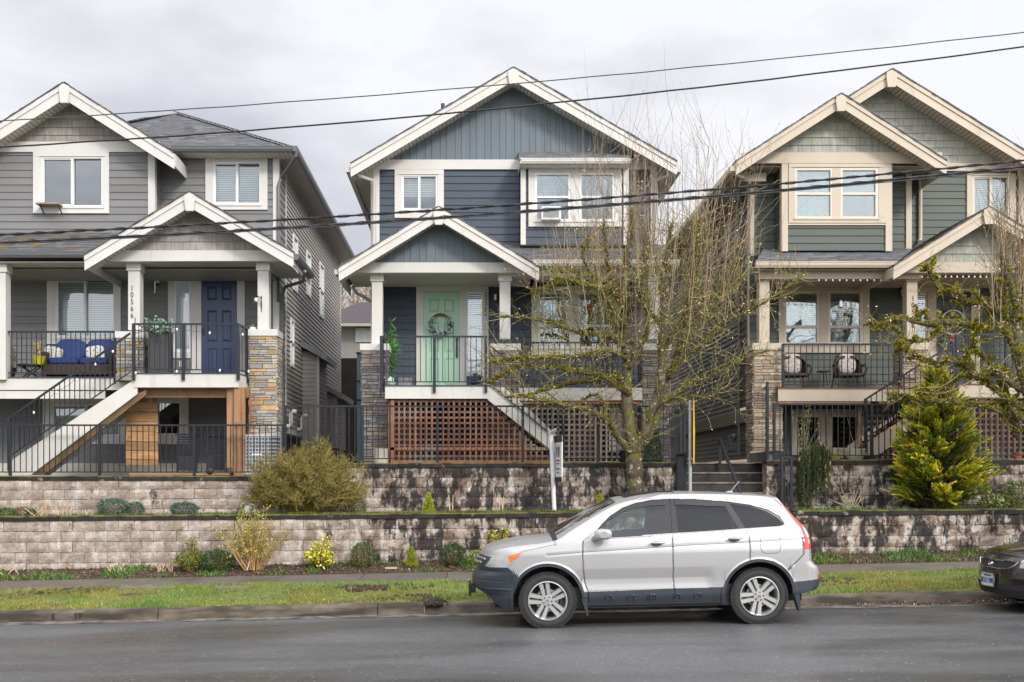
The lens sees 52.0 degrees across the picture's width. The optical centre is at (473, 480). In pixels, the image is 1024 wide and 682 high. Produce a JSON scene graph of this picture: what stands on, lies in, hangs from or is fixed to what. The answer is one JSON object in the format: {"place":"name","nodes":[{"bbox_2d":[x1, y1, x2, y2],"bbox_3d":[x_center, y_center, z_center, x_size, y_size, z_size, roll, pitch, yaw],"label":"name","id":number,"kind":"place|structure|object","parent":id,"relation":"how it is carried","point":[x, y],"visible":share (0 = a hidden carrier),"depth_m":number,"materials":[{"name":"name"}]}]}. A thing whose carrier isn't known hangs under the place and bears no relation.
{"place":"outdoors","nodes":[
{"label":"outdoors","id":0,"kind":"place"},
{"bbox_2d":[0,561,979,589],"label":"sidewalk","id":1,"kind":"structure","parent":0,"point":[452,576],"depth_m":18.72,"materials":[{"name":"concrete"}]},
{"bbox_2d":[0,549,982,580],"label":"planting bed","id":2,"kind":"object","parent":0,"point":[301,568],"visible":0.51,"depth_m":19.64,"materials":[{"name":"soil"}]},
{"bbox_2d":[172,537,206,571],"bbox_3d":[-5.347,1.369,19.709,0.648,0.693,0.571,0,0,35],"label":"shrub","id":3,"kind":"object","parent":2,"relation":"on","point":[190,560],"visible":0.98,"depth_m":19.65,"materials":[{"name":"green plant"}]},
{"bbox_2d":[198,548,235,570],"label":"shrub","id":4,"kind":"object","parent":2,"relation":"on","point":[210,553],"visible":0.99,"depth_m":19.62,"materials":[{"name":"green plant"}]},
{"bbox_2d":[214,493,292,569],"bbox_3d":[-4.144,0.951,19.793,1.516,1.449,1.000,0,0,0],"label":"budding shrub","id":5,"kind":"object","parent":2,"relation":"on","point":[246,549],"visible":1,"depth_m":19.65,"materials":[{"name":"beige plant"}]},
{"bbox_2d":[302,533,336,568],"bbox_3d":[-2.895,1.290,19.709,0.652,0.764,0.625,0,0,0],"label":"shrub","id":6,"kind":"object","parent":2,"relation":"on","point":[317,557],"visible":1,"depth_m":19.63,"materials":[{"name":"beige plant"}]},
{"bbox_2d":[0,511,645,573],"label":"retaining wall","id":7,"kind":"structure","parent":2,"relation":"on","point":[63,541],"depth_m":19.99,"materials":[{"name":"stone"}]},
{"bbox_2d":[287,510,582,513],"bbox_3d":[-0.685,0.591,20.215,5.806,0.088,0.305,0,0,0],"label":"cap moss","id":8,"kind":"object","parent":7,"relation":"on","point":[456,511],"visible":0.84,"depth_m":20.14,"materials":[{"name":"green plant"}]},
{"bbox_2d":[350,540,375,567],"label":"shrub","id":9,"kind":"object","parent":2,"relation":"on","point":[363,563],"visible":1,"depth_m":19.67,"materials":[{"name":"green plant"}]},
{"bbox_2d":[404,545,419,566],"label":"shrub","id":10,"kind":"object","parent":2,"relation":"on","point":[409,562],"visible":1,"depth_m":19.68,"materials":[{"name":"green plant"}]},
{"bbox_2d":[441,541,466,566],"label":"shrub","id":11,"kind":"object","parent":2,"relation":"on","point":[452,545],"visible":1,"depth_m":19.66,"materials":[{"name":"green plant"}]},
{"bbox_2d":[0,547,979,580],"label":"bed weeds","id":12,"kind":"object","parent":2,"relation":"on","point":[132,570],"visible":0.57,"depth_m":19.61,"materials":[{"name":"green plant"}]},
{"bbox_2d":[479,525,512,551],"bbox_3d":[0.473,1.204,19.677,0.801,0.792,0.571,0,0,-14],"label":"shrub","id":13,"kind":"object","parent":2,"relation":"on","point":[506,533],"visible":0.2,"depth_m":19.68,"materials":[{"name":"beige plant"}]},
{"bbox_2d":[687,396,694,490],"bbox_3d":[4.095,0.011,19.761,0.138,3.183,0.619,0,0,12],"label":"street sign post","id":14,"kind":"object","parent":2,"relation":"on","point":[690,409],"visible":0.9,"depth_m":19.72,"materials":[{"name":"metal"}]},
{"bbox_2d":[687,462,807,528],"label":"garden steps","id":15,"kind":"structure","parent":2,"relation":"on","point":[707,476],"depth_m":22.00,"materials":[{"name":"concrete"}]},
{"bbox_2d":[670,408,685,460],"bbox_3d":[4.282,-0.920,22.145,0.055,1.130,1.367,0,0,-3],"label":"metal fence","id":16,"kind":"object","parent":15,"relation":"on","point":[684,432],"visible":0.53,"depth_m":22.08,"materials":[{"name":"metal"}]},
{"bbox_2d":[676,453,686,490],"bbox_3d":[4.110,0.022,20.750,0.054,1.130,1.055,0,0,2],"label":"metal fence","id":17,"kind":"object","parent":15,"relation":"on","point":[681,472],"visible":0.62,"depth_m":20.74,"materials":[{"name":"metal"}]},
{"bbox_2d":[718,438,741,492],"bbox_3d":[5.220,0.329,21.084,0.050,2.467,2.272,0,0,-1],"label":"hand rail","id":18,"kind":"object","parent":15,"relation":"on","point":[720,443],"visible":0.55,"depth_m":21.76,"materials":[{"name":"metal"}]},
{"bbox_2d":[780,456,792,510],"bbox_3d":[5.999,0.048,20.120,0.258,1.050,0.062,0,0,-12],"label":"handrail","id":19,"kind":"object","parent":15,"relation":"on","point":[783,481],"visible":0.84,"depth_m":20.11,"materials":[{"name":"metal"}]},
{"bbox_2d":[815,547,985,563],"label":"bed weeds","id":20,"kind":"object","parent":2,"relation":"on","point":[900,555],"visible":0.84,"depth_m":19.68,"materials":[{"name":"green plant"}]},
{"bbox_2d":[791,508,1023,553],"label":"retaining wall","id":21,"kind":"structure","parent":2,"relation":"on","point":[862,531],"depth_m":19.99,"materials":[{"name":"stone"}]},
{"bbox_2d":[0,565,982,609],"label":"lawn verge","id":22,"kind":"structure","parent":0,"point":[268,591],"depth_m":15.96,"materials":[{"name":"plant"}]},
{"bbox_2d":[8,587,137,594],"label":"earth clods","id":23,"kind":"object","parent":22,"relation":"on","point":[63,589],"visible":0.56,"depth_m":17.05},
{"bbox_2d":[298,583,457,591],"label":"earth clods","id":24,"kind":"object","parent":22,"relation":"on","point":[363,587],"visible":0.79,"depth_m":16.55,"materials":[{"name":"soil"}]},
{"bbox_2d":[367,593,449,601],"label":"earth clods","id":25,"kind":"object","parent":22,"relation":"on","point":[422,595],"visible":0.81,"depth_m":15.50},
{"bbox_2d":[421,597,448,606],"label":"earth clods","id":26,"kind":"object","parent":22,"relation":"on","point":[437,602],"visible":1,"depth_m":14.97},
{"bbox_2d":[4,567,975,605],"bbox_3d":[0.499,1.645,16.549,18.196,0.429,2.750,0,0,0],"label":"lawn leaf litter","id":27,"kind":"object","parent":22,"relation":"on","point":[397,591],"visible":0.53,"depth_m":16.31,"materials":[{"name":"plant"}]},
{"bbox_2d":[0,605,1023,681],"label":"road","id":28,"kind":"structure","parent":0,"point":[922,644],"depth_m":11.28,"materials":[{"name":"asphalt"}]},
{"bbox_2d":[0,591,1020,621],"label":"kerb","id":29,"kind":"structure","parent":28,"relation":"on","point":[244,611],"depth_m":14.97,"materials":[{"name":"concrete"}]},
{"bbox_2d":[0,602,1023,624],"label":"gutter dirt","id":30,"kind":"structure","parent":28,"relation":"on","point":[459,614],"depth_m":14.77,"materials":[{"name":"soil"}]},
{"bbox_2d":[788,598,1022,606],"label":"gutter leaf litter","id":31,"kind":"object","parent":30,"relation":"on","point":[984,600],"visible":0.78,"depth_m":14.84,"materials":[{"name":"plant"}]},
{"bbox_2d":[468,481,819,628],"bbox_3d":[2.162,0.924,13.905,4.478,1.791,2.230,-1,0,0],"label":"parked suv","id":32,"kind":"object","parent":28,"relation":"on","point":[745,557],"visible":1,"depth_m":13.03,"materials":[{"name":"silver metal"}]},
{"bbox_2d":[978,541,1023,601],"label":"parked sedan","id":33,"kind":"object","parent":28,"relation":"on","point":[1001,570],"visible":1,"depth_m":13.82,"materials":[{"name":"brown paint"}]},
{"bbox_2d":[0,164,1023,243],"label":"overhead wire","id":34,"kind":"object","parent":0,"point":[587,206],"visible":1,"depth_m":13.99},
{"bbox_2d":[0,159,1023,235],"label":"overhead wire","id":35,"kind":"object","parent":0,"point":[481,206],"visible":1,"depth_m":14.19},
{"bbox_2d":[0,46,1023,147],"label":"overhead wire","id":36,"kind":"object","parent":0,"point":[512,106],"visible":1,"depth_m":14.09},
{"bbox_2d":[0,32,1023,120],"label":"overhead wire","id":37,"kind":"object","parent":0,"point":[512,83],"visible":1,"depth_m":13.99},
{"bbox_2d":[0,168,1023,244],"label":"overhead wire","id":38,"kind":"object","parent":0,"point":[512,213],"visible":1,"depth_m":13.93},
{"bbox_2d":[0,0,1023,365],"label":"sky","id":39,"kind":"structure","parent":0,"point":[125,56],"materials":[{"name":"white"}]},
{"bbox_2d":[4,506,1020,515],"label":"terrace leaf litter","id":40,"kind":"object","parent":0,"point":[471,510],"visible":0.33,"depth_m":20.61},
{"bbox_2d":[842,130,1023,439],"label":"bare tree","id":41,"kind":"object","parent":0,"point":[1011,332],"visible":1,"depth_m":19.14,"materials":[{"name":"green plant"}]},
{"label":"terrace soil","id":42,"kind":"structure","parent":0,"visible":0},
{"bbox_2d":[94,497,131,514],"bbox_3d":[-7.058,0.514,20.537,0.746,0.434,0.651,0,0,0],"label":"juniper","id":43,"kind":"object","parent":42,"relation":"on","point":[104,508],"visible":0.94,"depth_m":20.44,"materials":[{"name":"green plant"}]},
{"bbox_2d":[124,501,145,514],"bbox_3d":[-6.625,0.553,20.551,0.429,0.351,0.367,0,0,0],"label":"juniper","id":44,"kind":"object","parent":42,"relation":"on","point":[137,505],"visible":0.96,"depth_m":20.51,"materials":[{"name":"green plant"}]},
{"bbox_2d":[0,476,286,514],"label":"retaining wall","id":45,"kind":"structure","parent":42,"relation":"on","point":[162,494],"depth_m":21.29,"materials":[{"name":"stone"}]},
{"bbox_2d":[0,424,283,475],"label":"metal fence","id":46,"kind":"object","parent":45,"relation":"on","point":[99,471],"visible":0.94,"depth_m":21.43,"materials":[{"name":"metal"}]},
{"bbox_2d":[169,501,200,513],"bbox_3d":[-5.652,0.548,20.556,0.638,0.338,0.536,0,0,0],"label":"juniper","id":47,"kind":"object","parent":42,"relation":"on","point":[175,508],"visible":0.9,"depth_m":20.45,"materials":[{"name":"green plant"}]},
{"bbox_2d":[234,435,371,512],"bbox_3d":[-3.321,-0.150,20.617,2.804,1.630,1.614,0,0,0],"label":"broom bush","id":48,"kind":"object","parent":42,"relation":"on","point":[286,475],"visible":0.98,"depth_m":20.40,"materials":[{"name":"green plant"}]},
{"bbox_2d":[287,462,675,516],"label":"retaining wall","id":49,"kind":"structure","parent":42,"relation":"on","point":[405,487],"depth_m":21.29,"materials":[{"name":"stone"}]},
{"bbox_2d":[284,405,681,462],"bbox_3d":[0.194,-0.958,21.440,8.136,1.179,0.052,0,0,0],"label":"metal fence","id":50,"kind":"object","parent":49,"relation":"on","point":[437,458],"visible":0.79,"depth_m":21.43,"materials":[{"name":"metal"}]},
{"bbox_2d":[6,504,1023,515],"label":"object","id":51,"kind":"object","parent":42,"relation":"on","point":[809,508],"visible":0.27,"depth_m":20.46,"materials":[{"name":"green plant"}]},
{"bbox_2d":[548,427,562,509],"bbox_3d":[1.588,-0.184,20.440,0.158,1.701,0.591,0,0,-11],"label":"estate sign","id":52,"kind":"object","parent":42,"relation":"on","point":[556,457],"visible":0.93,"depth_m":20.56,"materials":[{"name":"white plastic"}]},
{"bbox_2d":[460,50,812,510],"bbox_3d":[3.272,-3.778,20.674,7.064,9.127,3.914,0,0,0],"label":"bare tree","id":53,"kind":"object","parent":42,"relation":"on","point":[632,444],"visible":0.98,"depth_m":20.56,"materials":[{"name":"brown plant"}]},
{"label":"terrace soil","id":54,"kind":"structure","parent":0,"visible":0},
{"bbox_2d":[794,436,835,508],"bbox_3d":[6.788,-0.160,20.959,0.763,1.497,0.603,0,0,0],"label":"weeping conifer","id":55,"kind":"object","parent":54,"relation":"on","point":[820,466],"visible":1,"depth_m":20.87,"materials":[{"name":"green plant"}]},
{"bbox_2d":[829,475,873,507],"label":"dead branches","id":56,"kind":"object","parent":54,"relation":"on","point":[851,506],"visible":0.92,"depth_m":20.79,"materials":[{"name":"plant"}]},
{"bbox_2d":[762,459,1023,509],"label":"retaining wall","id":57,"kind":"structure","parent":54,"relation":"on","point":[878,471],"depth_m":21.29,"materials":[{"name":"stone"}]},
{"bbox_2d":[773,403,1023,459],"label":"metal fence","id":58,"kind":"object","parent":57,"relation":"on","point":[871,455],"visible":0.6,"depth_m":21.43,"materials":[{"name":"metal"}]},
{"bbox_2d":[880,362,1005,508],"bbox_3d":[9.188,-0.919,20.701,2.256,2.973,1.741,0,0,0],"label":"golden conifer","id":59,"kind":"object","parent":54,"relation":"on","point":[921,470],"visible":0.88,"depth_m":20.45,"materials":[{"name":"green plant"}]},
{"bbox_2d":[974,489,1010,507],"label":"shrub","id":60,"kind":"object","parent":54,"relation":"on","point":[993,500],"visible":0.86,"depth_m":20.70,"materials":[{"name":"green plant"}]},
{"bbox_2d":[1000,479,1023,506],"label":"shrub","id":61,"kind":"object","parent":54,"relation":"on","point":[1008,496],"visible":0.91,"depth_m":20.78,"materials":[{"name":"green plant"}]},
{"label":"yard ground","id":62,"kind":"structure","parent":0,"visible":0},
{"bbox_2d":[765,382,768,459],"bbox_3d":[6.146,-1.220,21.995,0.064,1.630,1.108,0,0,15],"label":"metal fence","id":63,"kind":"object","parent":62,"relation":"on","point":[767,421],"visible":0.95,"depth_m":21.46,"materials":[{"name":"metal"}]},
{"bbox_2d":[790,406,818,452],"bbox_3d":[6.809,-0.987,21.866,0.745,1.150,0.443,0,0,-19],"label":"climbing shrub","id":64,"kind":"object","parent":62,"relation":"on","point":[807,439],"visible":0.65,"depth_m":21.78,"materials":[{"name":"green plant"}]},
{"bbox_2d":[658,68,1023,463],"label":"house","id":65,"kind":"structure","parent":62,"relation":"on","point":[895,234],"depth_m":23.56,"materials":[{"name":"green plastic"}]},
{"bbox_2d":[726,433,736,461],"bbox_3d":[6.214,-0.715,25.200,0.320,0.856,0.200,0,0,0],"label":"gas meter","id":66,"kind":"object","parent":65,"relation":"attached to","point":[731,446],"visible":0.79,"depth_m":25.13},
{"bbox_2d":[784,353,811,387],"bbox_3d":[7.024,-2.419,23.053,0.694,0.868,0.594,0,0,0],"label":"wicker chair","id":67,"kind":"object","parent":65,"relation":"on","point":[797,369],"visible":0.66,"depth_m":23.08,"materials":[{"name":"fabric"}]},
{"bbox_2d":[785,291,818,342],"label":"sash window","id":68,"kind":"structure","parent":65,"relation":"in","point":[804,328],"depth_m":24.07,"materials":[{"name":"glass"}]},
{"bbox_2d":[792,409,825,454],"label":"window","id":69,"kind":"structure","parent":65,"relation":"in","point":[800,411],"depth_m":23.35,"materials":[{"name":"glass"}]},
{"bbox_2d":[795,168,831,217],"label":"sash window","id":70,"kind":"structure","parent":65,"relation":"in","point":[814,203],"depth_m":23.46,"materials":[{"name":"glass"}]},
{"bbox_2d":[778,288,869,352],"bbox_3d":[8.002,-3.711,24.390,2.072,1.569,0.919,0,0,0],"label":"window","id":71,"kind":"structure","parent":65,"relation":"in","point":[865,301],"depth_m":23.95,"materials":[{"name":"white plastic"}]},
{"bbox_2d":[788,163,885,222],"bbox_3d":[8.093,-6.426,23.791,2.169,1.370,0.919,0,0,0],"label":"window","id":72,"kind":"structure","parent":65,"relation":"in","point":[852,205],"depth_m":23.35,"materials":[{"name":"white plastic"}]},
{"bbox_2d":[828,291,861,342],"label":"sash window","id":73,"kind":"structure","parent":65,"relation":"in","point":[851,332],"depth_m":24.06,"materials":[{"name":"glass"}]},
{"bbox_2d":[827,409,863,454],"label":"window","id":74,"kind":"structure","parent":65,"relation":"in","point":[829,411],"depth_m":23.42,"materials":[{"name":"glass"}]},
{"bbox_2d":[831,353,867,387],"bbox_3d":[8.225,-2.419,23.053,0.694,0.868,0.594,0,0,0],"label":"wicker chair","id":75,"kind":"object","parent":65,"relation":"on","point":[844,366],"visible":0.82,"depth_m":23.08,"materials":[{"name":"wicker"}]},
{"bbox_2d":[841,168,877,217],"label":"sash window","id":76,"kind":"structure","parent":65,"relation":"in","point":[868,189],"depth_m":23.41,"materials":[{"name":"glass"}]},
{"bbox_2d":[936,292,970,383],"bbox_3d":[10.972,-3.172,23.966,0.795,2.313,0.128,0,0,0],"label":"door","id":77,"kind":"structure","parent":65,"relation":"in","point":[944,305],"depth_m":23.98,"materials":[{"name":"black paint"}]},
{"bbox_2d":[966,173,1015,219],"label":"window","id":78,"kind":"structure","parent":65,"relation":"in","point":[979,180],"depth_m":24.28,"materials":[{"name":"beige plastic"}]},
{"bbox_2d":[844,421,868,459],"bbox_3d":[7.969,-0.869,21.850,0.503,0.907,0.445,0,0,0],"label":"garden pot","id":79,"kind":"object","parent":62,"relation":"on","point":[852,451],"visible":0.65,"depth_m":21.72,"materials":[{"name":"beige ceramic"}]},
{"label":"yard ground","id":80,"kind":"structure","parent":0,"visible":0},
{"bbox_2d":[328,358,356,462],"bbox_3d":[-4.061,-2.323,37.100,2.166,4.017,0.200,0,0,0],"label":"yard fence","id":81,"kind":"object","parent":80,"relation":"on","point":[348,377],"depth_m":37.00,"materials":[{"name":"metal"}]},
{"bbox_2d":[327,302,370,448],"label":"neighbour house","id":82,"kind":"structure","parent":80,"relation":"on","point":[355,326],"depth_m":55.00,"materials":[{"name":"beige paint"}]},
{"bbox_2d":[373,448,387,462],"bbox_3d":[-1.929,-0.520,21.850,0.310,0.310,0.310,0,0,0],"label":"stone planter","id":83,"kind":"object","parent":80,"relation":"on","point":[381,452],"visible":0.69,"depth_m":21.72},
{"bbox_2d":[334,66,680,462],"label":"house","id":84,"kind":"structure","parent":80,"relation":"on","point":[415,276],"depth_m":23.57,"materials":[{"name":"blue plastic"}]},
{"bbox_2d":[384,317,402,376],"bbox_3d":[-1.876,-2.818,23.339,0.626,1.632,0.592,0,0,45],"label":"bamboo plant","id":85,"kind":"object","parent":84,"relation":"on","point":[389,341],"visible":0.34,"depth_m":23.26,"materials":[{"name":"green plant"}]},
{"bbox_2d":[395,169,443,217],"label":"window","id":86,"kind":"structure","parent":84,"relation":"in","point":[415,189],"depth_m":23.97,"materials":[{"name":"white plastic"}]},
{"bbox_2d":[423,292,459,384],"bbox_3d":[-0.731,-3.176,23.960,0.831,2.281,0.141,0,0,0],"label":"door","id":87,"kind":"structure","parent":84,"relation":"in","point":[448,303],"depth_m":23.98,"materials":[{"name":"green paint"}]},
{"bbox_2d":[427,313,452,335],"bbox_3d":[-0.759,-3.541,23.870,0.607,0.574,0.182,0,0,0],"label":"door wreath","id":88,"kind":"object","parent":87,"relation":"attached to","point":[439,332],"depth_m":23.86,"materials":[{"name":"green plant"}]},
{"bbox_2d":[535,173,569,219],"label":"sash window","id":89,"kind":"structure","parent":84,"relation":"in","point":[548,182],"depth_m":23.56,"materials":[{"name":"white plastic"}]},
{"bbox_2d":[538,293,570,347],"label":"sash window","id":90,"kind":"structure","parent":84,"relation":"in","point":[549,303],"depth_m":24.06,"materials":[{"name":"glass"}]},
{"bbox_2d":[528,169,621,226],"bbox_3d":[2.270,-6.351,23.890,2.086,1.330,0.919,0,0,0],"label":"window","id":91,"kind":"structure","parent":84,"relation":"in","point":[531,172],"depth_m":23.45,"materials":[{"name":"white plastic"}]},
{"bbox_2d":[531,286,619,355],"bbox_3d":[2.341,-3.659,24.390,2.037,1.580,0.919,0,0,0],"label":"window","id":92,"kind":"structure","parent":84,"relation":"in","point":[533,303],"depth_m":23.95,"materials":[{"name":"glass"}]},
{"bbox_2d":[578,293,612,347],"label":"sash window","id":93,"kind":"structure","parent":84,"relation":"in","point":[581,313],"depth_m":24.06,"materials":[{"name":"glass"}]},
{"bbox_2d":[580,173,613,219],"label":"sash window","id":94,"kind":"structure","parent":84,"relation":"in","point":[583,175],"depth_m":23.56,"materials":[{"name":"glass"}]},
{"bbox_2d":[609,410,624,449],"bbox_3d":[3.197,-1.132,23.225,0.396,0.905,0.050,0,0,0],"label":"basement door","id":95,"kind":"structure","parent":84,"relation":"in","point":[620,432],"depth_m":23.20,"materials":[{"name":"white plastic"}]},
{"bbox_2d":[642,428,663,461],"bbox_3d":[3.737,-0.882,21.896,0.452,1.075,0.456,0,0,0],"label":"cone cypress","id":96,"kind":"object","parent":80,"relation":"on","point":[646,451],"visible":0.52,"depth_m":21.81,"materials":[{"name":"green plant"}]},
{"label":"yard ground","id":97,"kind":"structure","parent":0,"visible":0},
{"bbox_2d":[0,82,354,480],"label":"house","id":98,"kind":"structure","parent":97,"relation":"on","point":[280,290],"depth_m":23.70,"materials":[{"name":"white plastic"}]},
{"bbox_2d":[33,152,109,213],"bbox_3d":[-9.075,-6.728,24.091,1.711,1.387,0.919,0,0,0],"label":"window","id":99,"kind":"structure","parent":98,"relation":"in","point":[78,181],"depth_m":23.72,"materials":[{"name":"white plastic"}]},
{"bbox_2d":[42,339,112,376],"bbox_3d":[-8.759,-2.729,23.565,1.562,0.969,0.770,0,0,0],"label":"wicker sofa","id":100,"kind":"object","parent":98,"relation":"on","point":[77,359],"visible":0.45,"depth_m":23.22,"materials":[{"name":"fabric"}]},
{"bbox_2d":[47,281,120,343],"bbox_3d":[-8.972,-3.984,24.591,1.700,1.664,0.919,0,0,0],"label":"window","id":101,"kind":"structure","parent":98,"relation":"in","point":[71,305],"depth_m":24.33,"materials":[{"name":"glass"}]},
{"bbox_2d":[43,399,127,443],"bbox_3d":[-8.942,-1.381,24.591,1.948,1.062,0.919,0,0,0],"label":"window","id":102,"kind":"structure","parent":98,"relation":"in","point":[93,402],"depth_m":24.15,"materials":[{"name":"glass"}]},
{"bbox_2d":[126,398,158,465],"bbox_3d":[-7.116,-1.100,22.550,0.714,1.541,0.100,0,0,0],"label":"cedar screen","id":103,"kind":"object","parent":98,"relation":"attached to","point":[134,414],"visible":0.7,"depth_m":22.50,"materials":[{"name":"wood"}]},
{"bbox_2d":[135,315,176,372],"bbox_3d":[-6.699,-2.871,22.176,0.888,1.267,0.667,0,0,0],"label":"planter box","id":104,"kind":"object","parent":98,"relation":"on","point":[162,347],"visible":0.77,"depth_m":22.15,"materials":[{"name":"grey metal"}]},
{"bbox_2d":[148,398,188,443],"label":"window","id":105,"kind":"structure","parent":98,"relation":"in","point":[170,410],"depth_m":24.16,"materials":[{"name":"glass"}]},
{"bbox_2d":[175,434,197,470],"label":"folded chairs","id":106,"kind":"object","parent":98,"relation":"on","point":[186,463],"visible":0.73,"depth_m":22.56,"materials":[{"name":"grey plastic"}]},
{"bbox_2d":[205,434,226,470],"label":"folded chairs","id":107,"kind":"object","parent":98,"relation":"on","point":[221,462],"visible":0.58,"depth_m":22.55,"materials":[{"name":"grey plastic"}]},
{"bbox_2d":[202,281,236,372],"bbox_3d":[-5.862,-3.451,24.166,0.826,2.392,0.129,0,0,0],"label":"door","id":108,"kind":"structure","parent":98,"relation":"in","point":[219,298],"depth_m":24.18,"materials":[{"name":"blue paint"}]},
{"bbox_2d":[205,158,267,209],"bbox_3d":[-5.460,-6.870,24.591,1.428,1.251,0.919,0,0,0],"label":"window","id":109,"kind":"structure","parent":98,"relation":"in","point":[230,183],"depth_m":24.20,"materials":[{"name":"white plastic"}]},
{"bbox_2d":[245,434,281,474],"bbox_3d":[-4.487,-0.554,22.230,0.769,0.837,0.700,0,0,0],"label":"heat pump","id":110,"kind":"object","parent":98,"relation":"attached to","point":[262,442],"visible":0.54,"depth_m":21.91,"materials":[{"name":"white metal"}]},
{"bbox_2d":[290,317,294,367],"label":"window","id":111,"kind":"structure","parent":98,"relation":"in","point":[292,321],"depth_m":26.12,"materials":[{"name":"white plastic"}]},
{"bbox_2d":[319,261,323,319],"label":"window","id":112,"kind":"structure","parent":98,"relation":"in","point":[321,288],"depth_m":31.10,"materials":[{"name":"white plastic"}]},
{"bbox_2d":[356,352,361,462],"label":"downspout","id":113,"kind":"structure","parent":97,"relation":"on","point":[359,394],"depth_m":36.00,"materials":[{"name":"metal"}]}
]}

